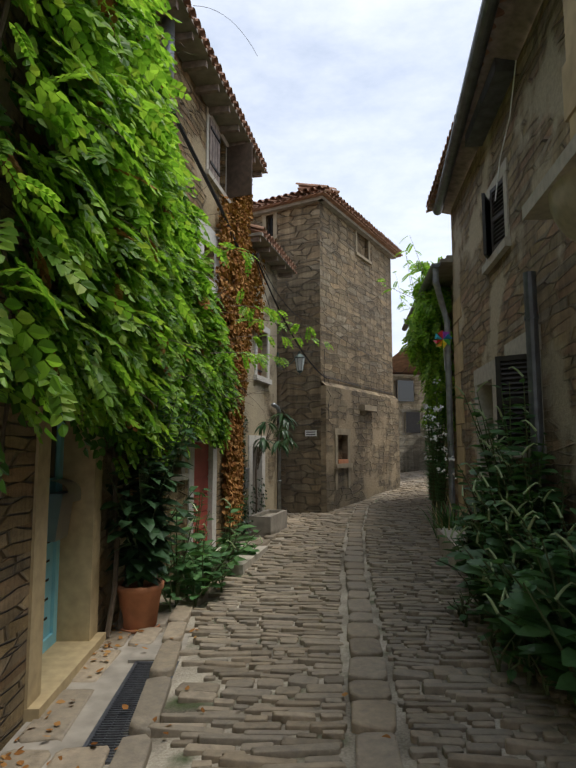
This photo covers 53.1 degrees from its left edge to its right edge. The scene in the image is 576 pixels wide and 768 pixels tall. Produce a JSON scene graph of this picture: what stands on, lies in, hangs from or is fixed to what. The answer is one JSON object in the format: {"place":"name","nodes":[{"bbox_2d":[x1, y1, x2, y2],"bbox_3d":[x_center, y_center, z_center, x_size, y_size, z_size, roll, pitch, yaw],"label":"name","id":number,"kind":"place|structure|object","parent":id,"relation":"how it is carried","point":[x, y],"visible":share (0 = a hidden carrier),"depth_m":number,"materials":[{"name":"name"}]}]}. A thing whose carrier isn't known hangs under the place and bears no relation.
{"place":"outdoors","nodes":[
{"label":"outdoors","id":0,"kind":"place"},
{"bbox_2d":[0,0,117,750],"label":"house wall","id":1,"kind":"structure","parent":0,"point":[16,510],"depth_m":3.70,"materials":[{"name":"brown stone"}]},
{"bbox_2d":[47,479,80,541],"bbox_3d":[-1.960,1.098,5.049,0.175,0.510,0.324,0,-6,-2],"label":"mailbox","id":2,"kind":"object","parent":1,"relation":"attached to","point":[60,508],"visible":0.89,"depth_m":4.95,"materials":[{"name":"metal"}]},
{"bbox_2d":[23,406,105,724],"bbox_3d":[-1.874,-0.438,4.927,0.410,5.780,1.790,0,-6,-2],"label":"door surround","id":3,"kind":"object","parent":1,"relation":"attached to","point":[62,652],"depth_m":5.11,"materials":[{"name":"beige stone"}]},
{"bbox_2d":[243,247,276,534],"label":"house wall","id":4,"kind":"structure","parent":0,"point":[256,414],"depth_m":12.77,"materials":[{"name":"beige paint"}]},
{"bbox_2d":[243,326,271,531],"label":"house trim","id":5,"kind":"structure","parent":4,"relation":"attached to","point":[249,474],"depth_m":12.13,"materials":[{"name":"beige stone"}]},
{"bbox_2d":[247,224,296,277],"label":"small tiled roof","id":6,"kind":"structure","parent":4,"relation":"attached to","point":[268,249],"depth_m":12.46,"materials":[{"name":"brown tile"}]},
{"bbox_2d":[250,202,320,513],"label":"tower wall","id":7,"kind":"structure","parent":0,"point":[298,394],"depth_m":14.22,"materials":[{"name":"beige stone"}]},
{"bbox_2d":[248,182,402,258],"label":"tower roof","id":8,"kind":"structure","parent":7,"relation":"on","point":[328,197],"depth_m":14.91,"materials":[{"name":"brown tile"}]},
{"bbox_2d":[190,0,481,356],"label":"sky","id":9,"kind":"structure","parent":0,"point":[359,99],"materials":[{"name":"white"}]},
{"bbox_2d":[105,486,575,767],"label":"street ground","id":10,"kind":"structure","parent":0,"point":[163,754],"depth_m":3.94,"materials":[{"name":"grey stone"}]},
{"bbox_2d":[0,632,190,767],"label":"concrete pavement","id":11,"kind":"structure","parent":10,"relation":"on","point":[105,686],"depth_m":4.18,"materials":[{"name":"concrete"}]},
{"bbox_2d":[82,661,178,764],"bbox_3d":[-1.058,2.254,4.011,0.365,0.075,1.525,0,-6,-2],"label":"drain grate","id":12,"kind":"object","parent":11,"relation":"on","point":[109,729],"visible":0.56,"depth_m":3.88,"materials":[{"name":"metal"}]},
{"bbox_2d":[0,534,276,767],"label":"stone curb","id":13,"kind":"structure","parent":10,"relation":"on","point":[134,750],"depth_m":3.93,"materials":[{"name":"stone"}]},
{"bbox_2d":[0,540,390,767],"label":"fallen leaves","id":14,"kind":"object","parent":13,"relation":"on","point":[20,751],"visible":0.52,"depth_m":3.69,"materials":[{"name":"brown plant"}]},
{"bbox_2d":[117,578,163,633],"bbox_3d":[-1.484,2.209,5.763,0.480,0.437,0.480,0,-6,-2],"label":"terracotta pot","id":15,"kind":"object","parent":10,"relation":"on","point":[139,606],"visible":0.79,"depth_m":5.60,"materials":[{"name":"orange ceramic"}]},
{"bbox_2d":[113,20,243,622],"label":"house wall","id":16,"kind":"structure","parent":10,"relation":"on","point":[192,112],"depth_m":8.73,"materials":[{"name":"beige stone"}]},
{"bbox_2d":[0,0,237,493],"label":"wisteria vine leaves","id":17,"kind":"object","parent":16,"relation":"attached to","point":[5,120],"visible":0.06,"depth_m":3.58,"materials":[{"name":"green plant"}]},
{"bbox_2d":[0,0,332,636],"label":"wisteria vine leaves","id":18,"kind":"object","parent":16,"relation":"attached to","point":[132,171],"visible":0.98,"depth_m":3.98,"materials":[{"name":"green plant"}]},
{"bbox_2d":[125,16,281,575],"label":"pipes","id":19,"kind":"object","parent":16,"relation":"attached to","point":[168,23],"visible":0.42,"depth_m":7.41,"materials":[{"name":"grey metal"}]},
{"bbox_2d":[162,106,251,552],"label":"house trim","id":20,"kind":"structure","parent":16,"relation":"attached to","point":[238,178],"depth_m":9.33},
{"bbox_2d":[155,0,267,177],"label":"roof eave","id":21,"kind":"object","parent":16,"relation":"attached to","point":[202,67],"visible":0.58,"depth_m":8.66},
{"bbox_2d":[215,179,265,538],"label":"dead ivy creeper leaves","id":22,"kind":"object","parent":16,"relation":"attached to","point":[232,486],"visible":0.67,"depth_m":10.30,"materials":[{"name":"brown plant"}]},
{"bbox_2d":[100,367,262,611],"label":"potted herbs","id":23,"kind":"object","parent":10,"relation":"on","point":[146,548],"visible":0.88,"depth_m":5.92,"materials":[{"name":"green plant"}]},
{"bbox_2d":[200,544,267,575],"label":"stone step","id":24,"kind":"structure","parent":10,"relation":"on","point":[242,567],"depth_m":8.12,"materials":[{"name":"grey stone"}]},
{"bbox_2d":[261,211,398,512],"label":"stone trim","id":25,"kind":"structure","parent":10,"relation":"on","point":[343,463],"depth_m":14.16,"materials":[{"name":"beige stone"}]},
{"bbox_2d":[147,470,575,767],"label":"ground cobbles","id":26,"kind":"object","parent":10,"relation":"on","point":[373,714],"visible":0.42,"depth_m":4.30,"materials":[{"name":"stone"}]},
{"bbox_2d":[249,509,286,537],"bbox_3d":[-0.373,2.707,11.211,0.420,0.390,1.150,-2,-6,15],"label":"stone trough","id":27,"kind":"object","parent":26,"relation":"on","point":[268,522],"visible":0.9,"depth_m":10.72,"materials":[{"name":"grey stone"}]},
{"bbox_2d":[251,412,298,513],"bbox_3d":[-0.217,1.744,11.358,0.815,2.379,1.973,-2,-6,16],"label":"loquat tree","id":28,"kind":"object","parent":26,"relation":"on","point":[284,421],"visible":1,"depth_m":11.30,"materials":[{"name":"green plant"}]},
{"bbox_2d":[392,340,427,472],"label":"distant house","id":29,"kind":"structure","parent":10,"relation":"on","point":[400,363],"depth_m":23.82,"materials":[{"name":"stone"}]},
{"bbox_2d":[402,255,455,515],"bbox_3d":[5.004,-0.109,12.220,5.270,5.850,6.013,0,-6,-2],"label":"drainpipe","id":30,"kind":"object","parent":10,"relation":"on","point":[439,275],"visible":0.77,"depth_m":9.86,"materials":[{"name":"grey metal"}]},
{"bbox_2d":[377,236,455,432],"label":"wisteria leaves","id":31,"kind":"object","parent":30,"relation":"attached to","point":[426,323],"visible":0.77,"depth_m":11.04,"materials":[{"name":"green plant"}]},
{"bbox_2d":[433,330,452,367],"bbox_3d":[2.634,-0.584,9.799,0.212,0.690,0.277,3,-7,-26],"label":"pinwheel","id":32,"kind":"object","parent":30,"relation":"attached to","point":[446,337],"visible":1,"depth_m":9.80,"materials":[{"name":"multicoloured plastic"}]},
{"bbox_2d":[421,379,456,528],"bbox_3d":[2.849,1.311,11.101,0.593,2.681,3.255,-1,-6,12],"label":"oleander bush","id":33,"kind":"object","parent":10,"relation":"on","point":[436,459],"visible":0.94,"depth_m":10.19,"materials":[{"name":"green plant"}]},
{"bbox_2d":[413,494,472,538],"bbox_3d":[2.370,2.062,8.712,1.141,0.735,1.965,-1,-6,12],"label":"clump","id":34,"kind":"object","parent":10,"relation":"on","point":[446,522],"visible":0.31,"depth_m":8.73,"materials":[{"name":"green plant"}]},
{"bbox_2d":[437,528,467,575],"bbox_3d":[2.333,2.399,7.394,0.580,0.852,1.513,-1,-6,6],"label":"stone planter","id":35,"kind":"object","parent":10,"relation":"on","point":[451,561],"visible":0.18,"depth_m":7.56,"materials":[{"name":"grey stone"}]},
{"bbox_2d":[428,366,575,704],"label":"pokeweed plants","id":36,"kind":"object","parent":10,"relation":"on","point":[517,563],"visible":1,"depth_m":4.42,"materials":[{"name":"green plant"}]},
{"bbox_2d":[320,203,392,458],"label":"tower wall","id":37,"kind":"structure","parent":0,"point":[355,305],"depth_m":15.81,"materials":[{"name":"beige stone"}]},
{"bbox_2d":[326,385,399,512],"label":"plastered wall","id":38,"kind":"structure","parent":0,"point":[374,453],"depth_m":15.49,"materials":[{"name":"beige paint"}]},
{"bbox_2d":[393,376,427,470],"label":"house wall","id":39,"kind":"structure","parent":0,"point":[406,394],"depth_m":23.91,"materials":[{"name":"beige stone"}]},
{"bbox_2d":[400,470,428,483],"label":"square paving","id":40,"kind":"structure","parent":0,"point":[416,474],"depth_m":21.39,"materials":[{"name":"stone"}]},
{"bbox_2d":[427,282,458,519],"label":"house wall","id":41,"kind":"structure","parent":0,"point":[450,314],"depth_m":11.06,"materials":[{"name":"beige stone"}]},
{"bbox_2d":[451,0,575,577],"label":"house wall","id":42,"kind":"structure","parent":0,"point":[491,321],"depth_m":5.75,"materials":[{"name":"grey stone"}]},
{"bbox_2d":[426,0,547,527],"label":"house gutter pipes","id":43,"kind":"object","parent":42,"relation":"attached to","point":[502,28],"visible":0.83,"depth_m":5.86,"materials":[{"name":"grey metal"}]},
{"bbox_2d":[171,5,516,424],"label":"overhead cables","id":44,"kind":"object","parent":43,"relation":"attached to","point":[191,149],"visible":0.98,"depth_m":9.38,"materials":[{"name":"black metal"}]},
{"bbox_2d":[453,58,546,526],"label":"house trim","id":45,"kind":"structure","parent":42,"relation":"attached to","point":[496,247],"depth_m":6.83,"materials":[{"name":"grey stone"}]},
{"bbox_2d":[522,0,575,241],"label":"balcony","id":46,"kind":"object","parent":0,"point":[553,195],"visible":1,"depth_m":3.85,"materials":[{"name":"beige paint"}]},
{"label":"house","id":47,"kind":"object","parent":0,"visible":0},
{"bbox_2d":[239,417,267,537],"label":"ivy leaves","id":48,"kind":"object","parent":47,"relation":"attached to","point":[243,494],"visible":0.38,"depth_m":11.02,"materials":[{"name":"green plant"}]},
{"bbox_2d":[277,351,304,372],"bbox_3d":[0.069,-0.485,13.403,0.682,0.565,0.250,-1,-6,6],"label":"street lantern","id":49,"kind":"object","parent":47,"relation":"attached to","point":[299,359],"visible":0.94,"depth_m":13.34,"materials":[{"name":"grey metal"}]}
]}

